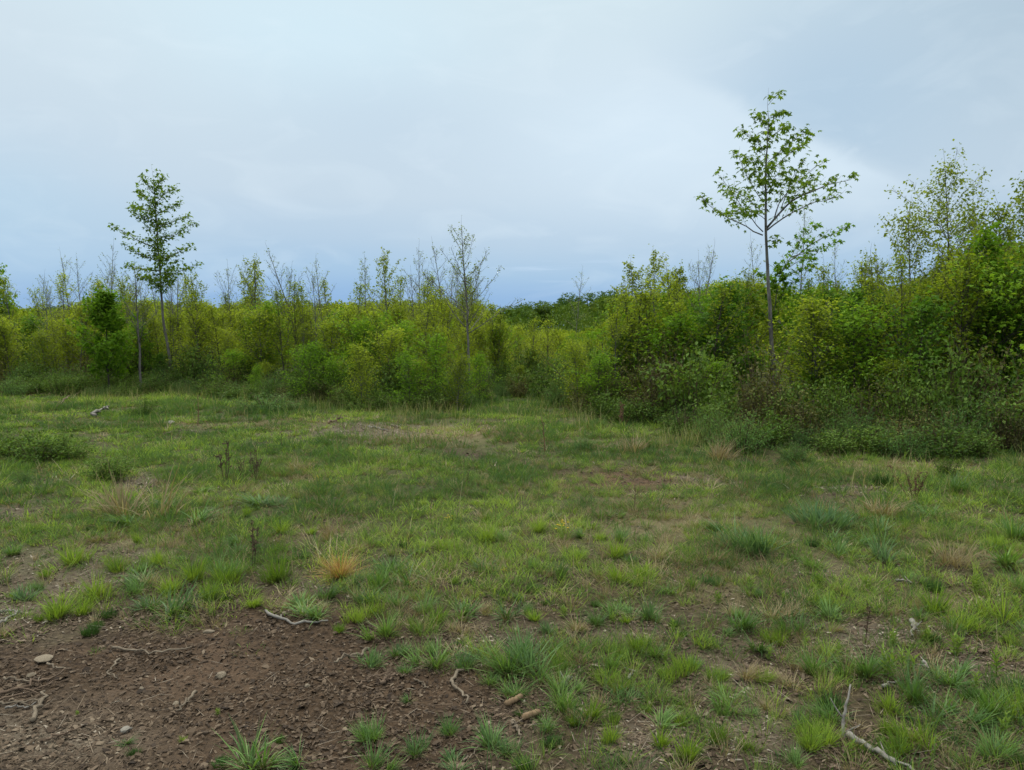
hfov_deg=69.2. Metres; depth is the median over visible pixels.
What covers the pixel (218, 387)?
twiggy bush
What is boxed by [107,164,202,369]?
pyramidal tree
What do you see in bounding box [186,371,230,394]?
bramble bush
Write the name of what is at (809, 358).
thin sapling
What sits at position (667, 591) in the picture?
sedge tussock
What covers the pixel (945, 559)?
dry tussock
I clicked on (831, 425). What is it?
leafy bush
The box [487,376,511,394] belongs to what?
leafy bush
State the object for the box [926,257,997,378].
bush
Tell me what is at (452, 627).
dry tussock
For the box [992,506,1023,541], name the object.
grass tussock
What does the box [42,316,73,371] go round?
thin sapling
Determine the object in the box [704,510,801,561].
grass tussock
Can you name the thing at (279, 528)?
grass tussock
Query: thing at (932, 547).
grass tussock
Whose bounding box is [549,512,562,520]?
sedge tussock
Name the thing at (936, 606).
grass tussock
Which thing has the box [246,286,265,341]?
thin sapling
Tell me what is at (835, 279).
bare tree
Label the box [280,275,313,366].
thin sapling
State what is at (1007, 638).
grass tussock
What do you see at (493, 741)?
sedge tussock
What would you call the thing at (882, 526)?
sedge tussock
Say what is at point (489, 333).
thin sapling
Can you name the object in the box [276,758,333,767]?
fallen stick
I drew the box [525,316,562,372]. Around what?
thin sapling
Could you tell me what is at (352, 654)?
fallen stick
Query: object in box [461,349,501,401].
maple sapling
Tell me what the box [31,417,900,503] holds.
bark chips
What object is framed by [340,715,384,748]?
grass tussock
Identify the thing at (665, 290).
maple sapling
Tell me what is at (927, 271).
bare sapling
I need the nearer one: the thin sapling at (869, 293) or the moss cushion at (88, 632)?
the moss cushion at (88, 632)
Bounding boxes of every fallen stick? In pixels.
[0,609,20,612]
[0,610,20,623]
[0,621,35,636]
[0,668,70,694]
[0,679,57,699]
[0,698,43,705]
[3,676,29,681]
[5,702,36,708]
[21,690,48,721]
[46,662,70,668]
[46,725,81,740]
[90,406,109,415]
[106,658,120,678]
[111,646,191,654]
[176,690,197,710]
[264,609,327,624]
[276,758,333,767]
[327,414,342,423]
[334,647,368,662]
[358,671,391,685]
[380,671,397,683]
[413,678,428,687]
[449,669,469,703]
[462,745,478,761]
[488,710,515,717]
[511,718,522,735]
[845,731,914,769]
[881,680,896,687]
[895,577,912,582]
[909,618,922,635]
[918,656,929,670]
[979,645,998,653]
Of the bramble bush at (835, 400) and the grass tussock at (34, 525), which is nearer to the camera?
the grass tussock at (34, 525)
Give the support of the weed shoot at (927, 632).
on the ground at (62, 634)
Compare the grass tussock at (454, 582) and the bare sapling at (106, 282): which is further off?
the bare sapling at (106, 282)
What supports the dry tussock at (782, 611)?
on the ground at (62, 634)
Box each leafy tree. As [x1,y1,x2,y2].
[0,263,19,320]
[66,284,140,387]
[945,214,1023,378]
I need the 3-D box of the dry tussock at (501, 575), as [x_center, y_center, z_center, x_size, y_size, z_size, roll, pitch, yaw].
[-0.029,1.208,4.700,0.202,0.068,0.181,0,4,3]
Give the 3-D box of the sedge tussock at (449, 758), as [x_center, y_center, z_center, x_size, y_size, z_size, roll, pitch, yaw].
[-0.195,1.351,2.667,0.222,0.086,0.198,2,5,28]
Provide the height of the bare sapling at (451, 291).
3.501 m
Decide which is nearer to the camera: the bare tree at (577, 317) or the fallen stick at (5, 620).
the fallen stick at (5, 620)
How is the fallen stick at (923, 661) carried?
on the ground at (62, 634)
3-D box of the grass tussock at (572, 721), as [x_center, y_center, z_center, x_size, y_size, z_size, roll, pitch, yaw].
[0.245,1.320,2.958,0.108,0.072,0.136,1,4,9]
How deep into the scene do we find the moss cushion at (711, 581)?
4.62 m
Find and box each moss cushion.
[79,621,102,637]
[87,619,105,627]
[93,605,116,619]
[122,746,141,756]
[208,752,233,769]
[219,592,233,601]
[272,732,287,743]
[273,554,296,563]
[292,548,315,558]
[396,539,408,547]
[453,639,466,647]
[462,577,475,584]
[497,588,512,596]
[509,751,535,769]
[512,709,526,717]
[521,581,540,593]
[538,598,552,605]
[540,733,565,748]
[591,598,600,606]
[614,752,633,766]
[667,617,681,626]
[678,629,688,637]
[692,572,724,586]
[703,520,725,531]
[717,560,735,569]
[803,535,823,547]
[811,685,852,713]
[868,472,893,485]
[917,630,943,642]
[920,576,946,592]
[958,680,990,702]
[978,669,1023,699]
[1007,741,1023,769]
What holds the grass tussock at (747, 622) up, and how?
on the ground at (62, 634)
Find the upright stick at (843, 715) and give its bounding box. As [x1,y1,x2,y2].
[830,684,860,736]
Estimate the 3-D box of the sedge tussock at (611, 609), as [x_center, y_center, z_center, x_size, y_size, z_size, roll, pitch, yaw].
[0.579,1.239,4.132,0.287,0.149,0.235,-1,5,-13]
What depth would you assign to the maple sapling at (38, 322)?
27.23 m
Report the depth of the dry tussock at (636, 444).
9.47 m
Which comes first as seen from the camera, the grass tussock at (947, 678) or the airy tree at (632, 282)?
the grass tussock at (947, 678)
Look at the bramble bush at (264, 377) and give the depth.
17.89 m
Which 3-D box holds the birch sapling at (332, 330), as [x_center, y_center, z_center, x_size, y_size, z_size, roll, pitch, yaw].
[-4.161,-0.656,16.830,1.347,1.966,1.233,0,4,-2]
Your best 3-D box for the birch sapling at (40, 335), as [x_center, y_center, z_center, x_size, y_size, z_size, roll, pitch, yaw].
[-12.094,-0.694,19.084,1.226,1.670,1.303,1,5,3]
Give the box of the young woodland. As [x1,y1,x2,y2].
[4,246,1019,370]
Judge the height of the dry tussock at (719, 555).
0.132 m
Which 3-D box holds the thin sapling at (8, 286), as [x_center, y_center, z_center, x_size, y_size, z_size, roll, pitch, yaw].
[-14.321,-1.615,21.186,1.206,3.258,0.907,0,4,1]
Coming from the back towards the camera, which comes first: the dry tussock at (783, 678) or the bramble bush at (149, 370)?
the bramble bush at (149, 370)
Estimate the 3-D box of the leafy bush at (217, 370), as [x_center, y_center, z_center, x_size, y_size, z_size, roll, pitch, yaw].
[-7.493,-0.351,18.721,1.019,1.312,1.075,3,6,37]
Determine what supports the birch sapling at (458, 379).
on the ground at (62, 634)
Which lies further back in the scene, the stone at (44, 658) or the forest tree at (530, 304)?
the forest tree at (530, 304)
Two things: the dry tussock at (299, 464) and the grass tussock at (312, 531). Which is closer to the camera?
the grass tussock at (312, 531)
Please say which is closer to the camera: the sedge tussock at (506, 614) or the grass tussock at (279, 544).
the sedge tussock at (506, 614)
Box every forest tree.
[517,301,540,330]
[521,301,560,330]
[550,295,595,328]
[558,293,600,321]
[582,291,615,325]
[597,287,624,297]
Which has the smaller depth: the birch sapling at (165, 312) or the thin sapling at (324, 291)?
the thin sapling at (324, 291)
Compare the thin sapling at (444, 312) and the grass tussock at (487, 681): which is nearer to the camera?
the grass tussock at (487, 681)
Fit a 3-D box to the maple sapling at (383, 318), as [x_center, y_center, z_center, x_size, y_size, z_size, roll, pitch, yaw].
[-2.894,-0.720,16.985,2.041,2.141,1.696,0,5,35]
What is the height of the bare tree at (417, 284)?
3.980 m
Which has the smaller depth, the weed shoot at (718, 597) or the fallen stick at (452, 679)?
the fallen stick at (452, 679)
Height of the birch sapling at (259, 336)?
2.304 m
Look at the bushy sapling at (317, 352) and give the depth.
16.44 m
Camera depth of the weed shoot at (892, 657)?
3.40 m
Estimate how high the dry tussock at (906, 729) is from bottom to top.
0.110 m
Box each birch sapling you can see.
[0,316,30,378]
[0,329,25,379]
[10,316,42,370]
[17,326,65,377]
[35,312,61,360]
[40,307,89,368]
[46,312,87,373]
[55,305,84,365]
[71,311,105,372]
[73,320,127,371]
[102,320,147,373]
[119,293,164,366]
[125,299,158,363]
[135,313,166,370]
[157,303,201,368]
[157,308,184,356]
[159,311,193,365]
[163,308,223,373]
[183,296,214,359]
[189,304,228,369]
[203,320,240,382]
[210,304,263,372]
[230,302,298,380]
[233,296,290,367]
[234,296,244,347]
[246,312,297,373]
[260,361,278,388]
[278,302,340,372]
[280,305,328,372]
[299,312,354,379]
[317,306,338,352]
[319,298,373,368]
[337,341,381,402]
[361,300,378,318]
[361,325,416,389]
[368,300,413,375]
[370,299,414,372]
[394,291,417,354]
[403,298,455,372]
[408,314,453,377]
[410,359,432,391]
[411,320,458,385]
[435,352,481,410]
[446,299,490,372]
[446,317,485,377]
[457,299,492,357]
[458,319,503,379]
[471,302,497,369]
[484,333,515,369]
[487,321,521,367]
[490,342,519,368]
[496,361,511,377]
[507,331,528,368]
[508,323,530,369]
[508,364,527,382]
[525,332,549,365]
[526,348,549,370]
[532,330,560,363]
[549,337,593,403]
[554,330,572,366]
[561,337,588,373]
[595,327,633,388]
[628,362,648,406]
[635,303,660,371]
[702,270,742,360]
[733,275,789,384]
[737,271,784,356]
[746,285,864,422]
[750,275,799,387]
[856,357,927,426]
[875,274,926,397]
[879,273,996,419]
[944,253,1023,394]
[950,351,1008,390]
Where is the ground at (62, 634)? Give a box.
[0,328,1023,769]
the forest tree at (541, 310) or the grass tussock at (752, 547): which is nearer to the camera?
the grass tussock at (752, 547)
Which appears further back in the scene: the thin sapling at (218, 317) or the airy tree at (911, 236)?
the thin sapling at (218, 317)
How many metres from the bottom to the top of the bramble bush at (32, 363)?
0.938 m
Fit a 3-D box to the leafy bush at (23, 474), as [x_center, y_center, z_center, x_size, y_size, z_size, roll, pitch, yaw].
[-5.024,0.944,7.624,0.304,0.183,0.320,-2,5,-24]
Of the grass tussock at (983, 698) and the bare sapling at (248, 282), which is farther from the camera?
the bare sapling at (248, 282)
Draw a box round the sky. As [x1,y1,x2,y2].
[0,0,1023,326]
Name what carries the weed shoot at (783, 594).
on the ground at (62, 634)
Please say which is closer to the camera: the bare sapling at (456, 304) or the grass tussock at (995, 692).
the grass tussock at (995, 692)
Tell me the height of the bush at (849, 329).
2.173 m
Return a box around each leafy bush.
[0,375,34,396]
[1,359,32,380]
[1,367,25,387]
[6,469,38,484]
[33,367,71,389]
[96,384,118,393]
[144,369,175,385]
[155,351,203,381]
[171,377,194,392]
[187,383,208,395]
[194,346,235,385]
[225,392,311,410]
[226,377,252,393]
[243,376,277,392]
[256,371,286,398]
[256,388,276,400]
[262,366,292,389]
[368,379,399,401]
[403,396,430,409]
[419,358,476,397]
[457,367,489,395]
[473,389,497,400]
[475,366,503,390]
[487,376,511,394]
[493,385,512,396]
[528,384,544,396]
[539,377,578,406]
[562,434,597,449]
[658,401,702,426]
[687,403,740,443]
[701,407,784,453]
[769,438,820,462]
[777,419,833,448]
[814,405,868,439]
[833,398,897,448]
[867,419,947,461]
[913,402,995,447]
[933,378,1023,441]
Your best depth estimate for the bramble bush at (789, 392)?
10.74 m
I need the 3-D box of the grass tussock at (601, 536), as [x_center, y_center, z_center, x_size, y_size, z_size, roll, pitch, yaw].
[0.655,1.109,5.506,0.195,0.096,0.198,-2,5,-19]
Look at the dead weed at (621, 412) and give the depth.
11.82 m
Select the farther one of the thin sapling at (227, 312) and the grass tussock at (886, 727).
the thin sapling at (227, 312)
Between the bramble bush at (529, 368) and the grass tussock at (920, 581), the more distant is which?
the bramble bush at (529, 368)
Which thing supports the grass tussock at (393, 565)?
on the ground at (62, 634)
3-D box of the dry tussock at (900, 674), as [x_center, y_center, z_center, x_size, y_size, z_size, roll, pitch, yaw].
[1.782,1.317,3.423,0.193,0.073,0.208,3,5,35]
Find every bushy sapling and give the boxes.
[7,311,62,371]
[138,350,172,377]
[293,341,332,388]
[312,307,364,381]
[586,329,648,400]
[661,294,771,405]
[672,273,761,399]
[684,275,769,398]
[720,348,776,406]
[780,280,873,415]
[802,283,899,410]
[824,286,923,416]
[828,284,883,393]
[864,285,963,420]
[884,273,971,414]
[983,256,1023,405]
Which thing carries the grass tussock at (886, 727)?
on the ground at (62, 634)
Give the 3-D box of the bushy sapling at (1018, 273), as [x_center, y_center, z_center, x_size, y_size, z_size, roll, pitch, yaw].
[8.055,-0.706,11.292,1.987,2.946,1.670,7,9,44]
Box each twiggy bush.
[0,354,11,386]
[67,350,96,383]
[206,377,231,390]
[220,360,252,388]
[271,383,292,400]
[301,380,335,402]
[325,382,347,406]
[405,373,439,408]
[437,389,465,409]
[464,375,491,395]
[504,374,534,397]
[557,381,599,412]
[585,360,632,411]
[612,343,662,406]
[621,387,654,418]
[625,348,686,419]
[640,330,695,420]
[721,363,784,431]
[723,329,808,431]
[727,410,764,438]
[756,376,817,439]
[770,393,839,439]
[848,378,896,440]
[870,412,916,451]
[900,400,960,444]
[931,328,1020,424]
[970,374,1022,427]
[978,391,1023,453]
[1004,390,1023,436]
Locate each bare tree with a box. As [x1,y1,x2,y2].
[28,286,66,358]
[49,254,79,370]
[52,253,93,370]
[89,239,127,303]
[121,265,160,388]
[261,243,328,372]
[303,253,347,346]
[398,238,438,336]
[413,243,460,364]
[422,217,524,377]
[562,268,590,331]
[745,232,772,374]
[763,196,831,373]
[811,237,847,298]
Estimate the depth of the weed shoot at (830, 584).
4.47 m
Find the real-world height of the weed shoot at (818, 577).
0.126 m
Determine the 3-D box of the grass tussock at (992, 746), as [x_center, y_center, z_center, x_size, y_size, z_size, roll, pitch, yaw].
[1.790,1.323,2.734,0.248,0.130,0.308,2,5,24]
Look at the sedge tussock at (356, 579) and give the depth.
4.53 m
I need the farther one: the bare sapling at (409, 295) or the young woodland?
the young woodland
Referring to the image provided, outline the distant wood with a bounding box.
[20,294,795,338]
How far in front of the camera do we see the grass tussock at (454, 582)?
4.63 m
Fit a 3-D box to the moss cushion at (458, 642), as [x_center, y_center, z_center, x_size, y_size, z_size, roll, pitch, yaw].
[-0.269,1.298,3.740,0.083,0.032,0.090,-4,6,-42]
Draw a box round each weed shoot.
[558,604,567,617]
[609,611,616,623]
[668,617,677,634]
[712,591,723,604]
[745,573,755,589]
[764,646,773,659]
[780,590,788,604]
[802,630,809,648]
[811,571,825,586]
[827,582,837,594]
[834,639,841,654]
[842,738,859,757]
[858,574,874,591]
[858,598,865,613]
[876,640,900,679]
[882,584,896,602]
[886,628,897,644]
[895,644,919,677]
[921,626,932,643]
[945,631,965,655]
[968,671,981,689]
[969,570,984,593]
[987,645,1004,676]
[995,710,1011,735]
[1010,594,1022,609]
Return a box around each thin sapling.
[0,272,35,355]
[0,322,28,372]
[6,308,22,343]
[27,283,50,352]
[39,309,67,360]
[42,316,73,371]
[47,272,81,368]
[51,295,98,369]
[64,317,97,366]
[65,298,103,361]
[86,275,106,298]
[89,277,114,347]
[113,277,129,321]
[114,272,141,365]
[121,292,135,346]
[125,299,161,371]
[128,313,152,357]
[134,316,158,360]
[144,313,174,362]
[157,307,187,362]
[158,311,185,363]
[177,291,220,363]
[178,274,194,351]
[182,271,212,354]
[183,286,217,378]
[197,302,239,383]
[205,312,237,370]
[215,287,235,375]
[215,299,234,368]
[231,306,259,364]
[233,269,264,348]
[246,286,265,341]
[264,287,296,379]
[274,294,290,369]
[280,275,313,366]
[287,281,319,377]
[288,322,320,370]
[312,270,341,349]
[335,306,369,374]
[347,276,373,355]
[359,302,396,369]
[374,283,396,342]
[390,269,414,355]
[402,295,444,363]
[410,281,445,368]
[414,271,445,355]
[422,283,448,365]
[434,296,456,389]
[436,300,471,373]
[444,352,459,384]
[447,272,480,368]
[451,292,482,358]
[456,291,476,350]
[461,285,486,351]
[479,301,512,372]
[482,313,513,370]
[484,324,508,369]
[521,315,544,368]
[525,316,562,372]
[527,341,538,361]
[574,330,587,353]
[577,335,592,373]
[593,308,631,380]
[599,298,623,366]
[602,286,651,391]
[616,278,665,380]
[620,286,685,381]
[628,273,673,379]
[651,292,703,371]
[655,273,691,362]
[656,267,692,358]
[660,299,707,379]
[683,275,744,404]
[727,269,744,317]
[731,265,758,397]
[781,356,807,396]
[787,291,845,408]
[793,274,816,355]
[798,252,839,355]
[804,278,847,372]
[835,294,890,413]
[840,252,888,405]
[849,263,890,419]
[857,275,887,400]
[864,273,898,405]
[877,240,936,381]
[925,257,973,376]
[926,233,980,358]
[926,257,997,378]
[934,235,1002,376]
[956,221,1004,351]
[991,288,1023,374]
[1001,225,1022,347]
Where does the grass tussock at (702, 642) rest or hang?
on the ground at (62, 634)
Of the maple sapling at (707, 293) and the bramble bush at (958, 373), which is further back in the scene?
the maple sapling at (707, 293)
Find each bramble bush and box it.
[0,425,84,463]
[0,426,38,457]
[1,372,51,394]
[5,357,53,380]
[8,359,57,387]
[21,376,54,394]
[37,430,106,461]
[39,370,75,395]
[52,374,99,394]
[57,368,105,392]
[75,451,140,482]
[76,359,114,386]
[87,343,132,383]
[100,376,123,389]
[107,379,142,396]
[110,372,136,389]
[120,347,173,381]
[124,395,158,415]
[127,368,160,385]
[132,375,171,394]
[143,355,186,381]
[143,372,184,391]
[158,364,193,387]
[169,338,218,385]
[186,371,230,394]
[198,376,239,399]
[212,385,247,399]
[222,355,265,387]
[232,382,265,401]
[243,365,289,388]
[264,365,323,395]
[281,367,299,389]
[283,375,321,402]
[287,361,324,390]
[304,364,359,400]
[327,377,377,408]
[342,379,389,405]
[342,398,386,410]
[360,385,401,411]
[364,351,425,394]
[374,370,428,402]
[376,390,427,411]
[382,365,431,397]
[413,389,459,411]
[458,373,479,394]
[485,351,523,386]
[497,340,545,381]
[499,373,538,392]
[506,369,546,393]
[516,353,555,384]
[525,352,574,398]
[537,367,596,401]
[540,342,620,398]
[558,378,610,407]
[566,338,630,394]
[579,388,625,418]
[594,372,634,407]
[601,397,641,421]
[613,394,671,425]
[632,335,746,420]
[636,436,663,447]
[652,406,702,434]
[679,387,748,432]
[698,388,745,426]
[729,401,804,446]
[732,370,827,434]
[775,379,854,436]
[797,369,877,437]
[801,427,874,455]
[836,419,907,456]
[867,359,962,441]
[893,419,999,460]
[908,332,1013,432]
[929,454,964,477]
[935,372,1023,446]
[952,428,1007,456]
[979,347,1023,422]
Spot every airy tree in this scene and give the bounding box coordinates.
[234,253,277,352]
[325,255,384,323]
[353,247,405,329]
[609,255,652,330]
[630,244,682,322]
[657,259,692,354]
[841,242,896,356]
[874,197,959,378]
[884,139,1019,384]
[935,190,1018,324]
[967,190,1023,395]
[979,171,1023,340]
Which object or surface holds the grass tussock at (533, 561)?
on the ground at (62, 634)
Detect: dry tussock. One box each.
[0,618,15,637]
[68,454,218,520]
[85,533,109,543]
[207,504,230,518]
[263,595,301,612]
[282,456,319,470]
[298,540,388,591]
[316,518,342,541]
[441,613,475,635]
[476,595,494,615]
[498,571,515,581]
[560,608,591,633]
[615,424,662,454]
[637,537,682,561]
[694,435,744,462]
[702,548,727,564]
[724,654,773,688]
[746,596,812,626]
[746,687,799,717]
[763,663,822,698]
[820,578,842,592]
[823,618,846,632]
[847,483,929,517]
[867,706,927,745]
[883,663,917,681]
[889,602,912,615]
[912,530,1001,570]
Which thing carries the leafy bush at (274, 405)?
on the ground at (62, 634)
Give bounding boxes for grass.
[0,378,1023,538]
[0,385,1023,769]
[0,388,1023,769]
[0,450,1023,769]
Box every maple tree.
[696,88,859,400]
[751,222,854,377]
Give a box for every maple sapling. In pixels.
[29,308,63,358]
[111,316,171,381]
[204,347,254,386]
[222,295,301,379]
[234,302,285,373]
[245,363,267,392]
[270,313,324,374]
[276,340,342,399]
[279,304,327,369]
[302,314,395,390]
[309,353,353,399]
[329,340,380,387]
[339,310,417,388]
[375,314,429,380]
[379,350,436,406]
[402,327,467,400]
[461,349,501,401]
[473,323,528,378]
[482,311,515,358]
[543,329,585,368]
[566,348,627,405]
[583,298,666,389]
[589,320,621,364]
[612,297,741,392]
[627,311,726,396]
[631,286,705,385]
[684,291,708,391]
[688,358,738,413]
[695,282,714,318]
[755,290,811,380]
[762,282,844,378]
[780,280,817,367]
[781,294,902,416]
[791,368,844,411]
[914,248,1023,396]
[936,241,1023,395]
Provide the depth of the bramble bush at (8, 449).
8.99 m
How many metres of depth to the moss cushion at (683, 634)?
3.86 m
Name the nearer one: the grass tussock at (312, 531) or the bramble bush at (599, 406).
the grass tussock at (312, 531)
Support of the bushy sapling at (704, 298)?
on the ground at (62, 634)
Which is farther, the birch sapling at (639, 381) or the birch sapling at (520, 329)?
the birch sapling at (520, 329)
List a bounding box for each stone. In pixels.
[26,672,35,677]
[34,654,52,662]
[120,726,132,733]
[203,629,214,632]
[215,671,225,679]
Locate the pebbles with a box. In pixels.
[1,495,1022,769]
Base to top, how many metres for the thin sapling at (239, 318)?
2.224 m
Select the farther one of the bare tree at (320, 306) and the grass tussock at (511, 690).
the bare tree at (320, 306)
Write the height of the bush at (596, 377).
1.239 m
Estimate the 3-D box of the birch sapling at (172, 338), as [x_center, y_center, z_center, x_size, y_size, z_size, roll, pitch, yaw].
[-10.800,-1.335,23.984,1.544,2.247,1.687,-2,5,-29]
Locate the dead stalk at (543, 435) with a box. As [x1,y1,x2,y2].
[541,416,544,451]
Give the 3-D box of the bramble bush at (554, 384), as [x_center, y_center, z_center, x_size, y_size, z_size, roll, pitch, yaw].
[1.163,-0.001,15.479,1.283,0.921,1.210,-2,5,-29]
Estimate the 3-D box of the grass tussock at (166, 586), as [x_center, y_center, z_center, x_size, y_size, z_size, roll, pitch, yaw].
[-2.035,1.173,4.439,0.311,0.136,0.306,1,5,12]
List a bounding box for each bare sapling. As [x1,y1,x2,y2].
[27,275,51,326]
[43,285,66,370]
[90,263,119,303]
[90,269,114,332]
[115,286,138,366]
[129,279,159,367]
[138,264,173,337]
[157,265,185,364]
[163,266,189,365]
[178,265,192,354]
[214,262,243,342]
[241,256,263,305]
[275,267,297,369]
[304,266,333,365]
[400,267,423,334]
[413,265,440,331]
[438,261,459,372]
[449,288,469,343]
[454,269,476,343]
[470,266,491,350]
[615,273,638,389]
[683,245,717,363]
[688,250,711,370]
[863,249,890,400]
[866,248,895,406]
[917,251,939,286]
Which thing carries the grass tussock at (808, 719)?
on the ground at (62, 634)
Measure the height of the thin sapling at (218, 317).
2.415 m
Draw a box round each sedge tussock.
[9,581,46,605]
[100,512,145,531]
[109,562,160,590]
[112,732,139,747]
[124,589,173,612]
[148,497,197,507]
[149,573,215,624]
[167,497,227,526]
[181,482,214,494]
[215,715,295,769]
[221,533,251,545]
[226,541,264,554]
[231,491,296,508]
[261,491,294,506]
[270,733,325,769]
[281,589,332,620]
[299,601,337,623]
[335,565,370,589]
[354,642,388,669]
[361,646,385,669]
[374,561,437,590]
[399,692,415,703]
[407,562,438,576]
[433,744,480,769]
[441,590,486,622]
[457,708,515,757]
[465,556,499,573]
[491,595,529,624]
[508,590,529,604]
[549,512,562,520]
[565,524,591,539]
[588,592,633,619]
[604,509,629,518]
[604,680,645,708]
[618,552,638,564]
[619,604,665,620]
[636,529,656,542]
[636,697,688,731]
[654,580,678,595]
[704,677,748,717]
[718,624,736,636]
[736,698,761,718]
[740,633,779,657]
[803,589,851,627]
[810,516,876,546]
[852,523,913,565]
[858,513,903,535]
[900,688,999,741]
[904,501,957,518]
[924,683,966,718]
[943,650,987,678]
[948,702,1006,736]
[972,541,1023,569]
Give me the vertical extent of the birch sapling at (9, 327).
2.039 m
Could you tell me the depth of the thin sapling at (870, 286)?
12.19 m
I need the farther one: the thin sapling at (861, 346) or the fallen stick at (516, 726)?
the thin sapling at (861, 346)
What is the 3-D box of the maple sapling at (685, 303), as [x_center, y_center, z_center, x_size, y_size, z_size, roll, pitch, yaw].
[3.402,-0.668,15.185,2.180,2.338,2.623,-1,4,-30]
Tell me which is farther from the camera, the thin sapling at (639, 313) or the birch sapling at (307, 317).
the birch sapling at (307, 317)
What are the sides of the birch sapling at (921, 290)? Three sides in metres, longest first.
2.572 x 2.106 x 1.768 m
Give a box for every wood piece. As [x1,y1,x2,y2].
[504,693,522,706]
[521,709,540,720]
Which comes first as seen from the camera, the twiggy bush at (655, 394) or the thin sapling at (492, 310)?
the twiggy bush at (655, 394)
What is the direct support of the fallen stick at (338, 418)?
on the ground at (62, 634)
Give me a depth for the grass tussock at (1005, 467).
8.22 m
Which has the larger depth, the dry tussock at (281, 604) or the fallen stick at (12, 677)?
the dry tussock at (281, 604)
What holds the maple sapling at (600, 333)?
on the ground at (62, 634)
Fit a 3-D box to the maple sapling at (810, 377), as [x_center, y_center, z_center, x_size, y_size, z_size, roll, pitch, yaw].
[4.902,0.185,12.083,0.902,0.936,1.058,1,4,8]
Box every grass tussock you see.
[0,540,26,556]
[20,521,42,532]
[28,575,49,591]
[29,584,98,622]
[30,610,47,622]
[34,566,56,577]
[49,535,103,565]
[58,516,72,523]
[62,569,119,604]
[64,592,101,616]
[96,549,131,574]
[109,574,148,595]
[125,557,148,575]
[127,529,142,542]
[139,546,168,565]
[151,570,194,593]
[170,553,212,582]
[188,575,235,601]
[194,548,247,578]
[201,560,247,588]
[240,592,267,607]
[242,503,256,516]
[245,546,302,584]
[266,514,299,534]
[268,538,290,552]
[305,525,316,534]
[313,573,344,601]
[331,620,347,634]
[336,599,368,624]
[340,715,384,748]
[343,583,384,605]
[346,603,404,641]
[350,732,407,769]
[352,558,401,589]
[356,710,386,742]
[360,548,416,574]
[363,593,392,615]
[375,582,416,607]
[379,635,414,661]
[390,660,414,675]
[395,724,435,759]
[396,632,465,671]
[407,612,427,631]
[408,544,431,554]
[409,590,444,613]
[420,605,452,623]
[421,636,443,654]
[428,535,464,550]
[433,710,470,739]
[443,574,460,584]
[446,643,483,672]
[455,628,548,682]
[468,622,570,684]
[470,520,504,541]
[474,670,503,686]
[479,507,495,521]
[489,623,548,664]
[490,528,512,542]
[491,676,539,699]
[492,730,523,757]
[520,602,533,614]
[524,554,541,567]
[525,517,549,532]
[525,607,551,623]
[528,618,557,635]
[533,710,559,733]
[537,668,585,717]
[542,670,600,697]
[547,554,571,579]
[547,652,571,672]
[554,539,589,561]
[564,710,583,727]
[567,691,611,723]
[575,636,590,651]
[578,605,609,627]
[583,658,623,686]
[590,714,632,744]
[591,530,608,540]
[595,532,635,559]
[598,646,623,671]
[599,706,624,725]
[601,669,643,692]
[602,559,640,582]
[609,641,644,661]
[610,521,633,543]
[617,613,634,623]
[622,556,662,577]
[622,622,659,655]
[627,571,646,587]
[632,591,666,627]
[634,700,655,714]
[640,726,678,748]
[642,640,676,659]
[649,658,690,684]
[659,645,708,677]
[663,720,717,763]
[668,710,693,727]
[675,573,697,589]
[685,654,711,670]
[687,628,720,649]
[698,708,740,746]
[702,658,731,681]
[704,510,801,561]
[704,696,738,717]
[722,602,778,634]
[729,605,751,618]
[731,730,769,755]
[748,662,777,683]
[751,618,792,646]
[752,586,768,597]
[761,603,832,641]
[776,738,816,769]
[779,705,816,728]
[780,494,869,532]
[783,702,834,736]
[787,720,830,752]
[791,549,832,570]
[791,636,840,680]
[791,712,849,746]
[801,687,860,727]
[804,589,832,607]
[805,635,894,683]
[819,534,859,559]
[848,732,866,750]
[860,510,872,518]
[861,682,916,717]
[868,656,896,669]
[870,712,906,735]
[870,719,926,757]
[873,708,958,755]
[875,644,947,705]
[889,516,915,530]
[896,548,918,561]
[899,567,926,583]
[903,650,992,694]
[904,599,932,621]
[907,578,965,617]
[921,537,948,553]
[931,468,980,492]
[937,598,997,634]
[937,614,971,634]
[950,677,1023,719]
[954,581,1023,626]
[964,715,1023,764]
[971,682,1021,701]
[980,668,1023,722]
[986,529,1012,547]
[987,461,1018,472]
[990,627,1023,647]
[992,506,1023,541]
[994,611,1023,632]
[1000,566,1023,594]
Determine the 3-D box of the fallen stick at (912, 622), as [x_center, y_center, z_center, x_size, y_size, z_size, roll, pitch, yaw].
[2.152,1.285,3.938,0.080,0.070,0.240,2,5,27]
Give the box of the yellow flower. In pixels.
[555,522,568,536]
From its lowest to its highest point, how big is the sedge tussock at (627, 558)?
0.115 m
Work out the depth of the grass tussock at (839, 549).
5.30 m
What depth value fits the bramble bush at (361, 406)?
14.25 m
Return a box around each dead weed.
[213,441,233,478]
[236,459,243,474]
[249,449,261,479]
[249,520,260,564]
[619,399,624,424]
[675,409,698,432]
[862,600,872,644]
[887,462,929,500]
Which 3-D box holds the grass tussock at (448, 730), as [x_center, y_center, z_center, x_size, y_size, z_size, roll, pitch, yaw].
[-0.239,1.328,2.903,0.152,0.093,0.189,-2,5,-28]
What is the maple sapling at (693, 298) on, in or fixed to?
on the ground at (62, 634)

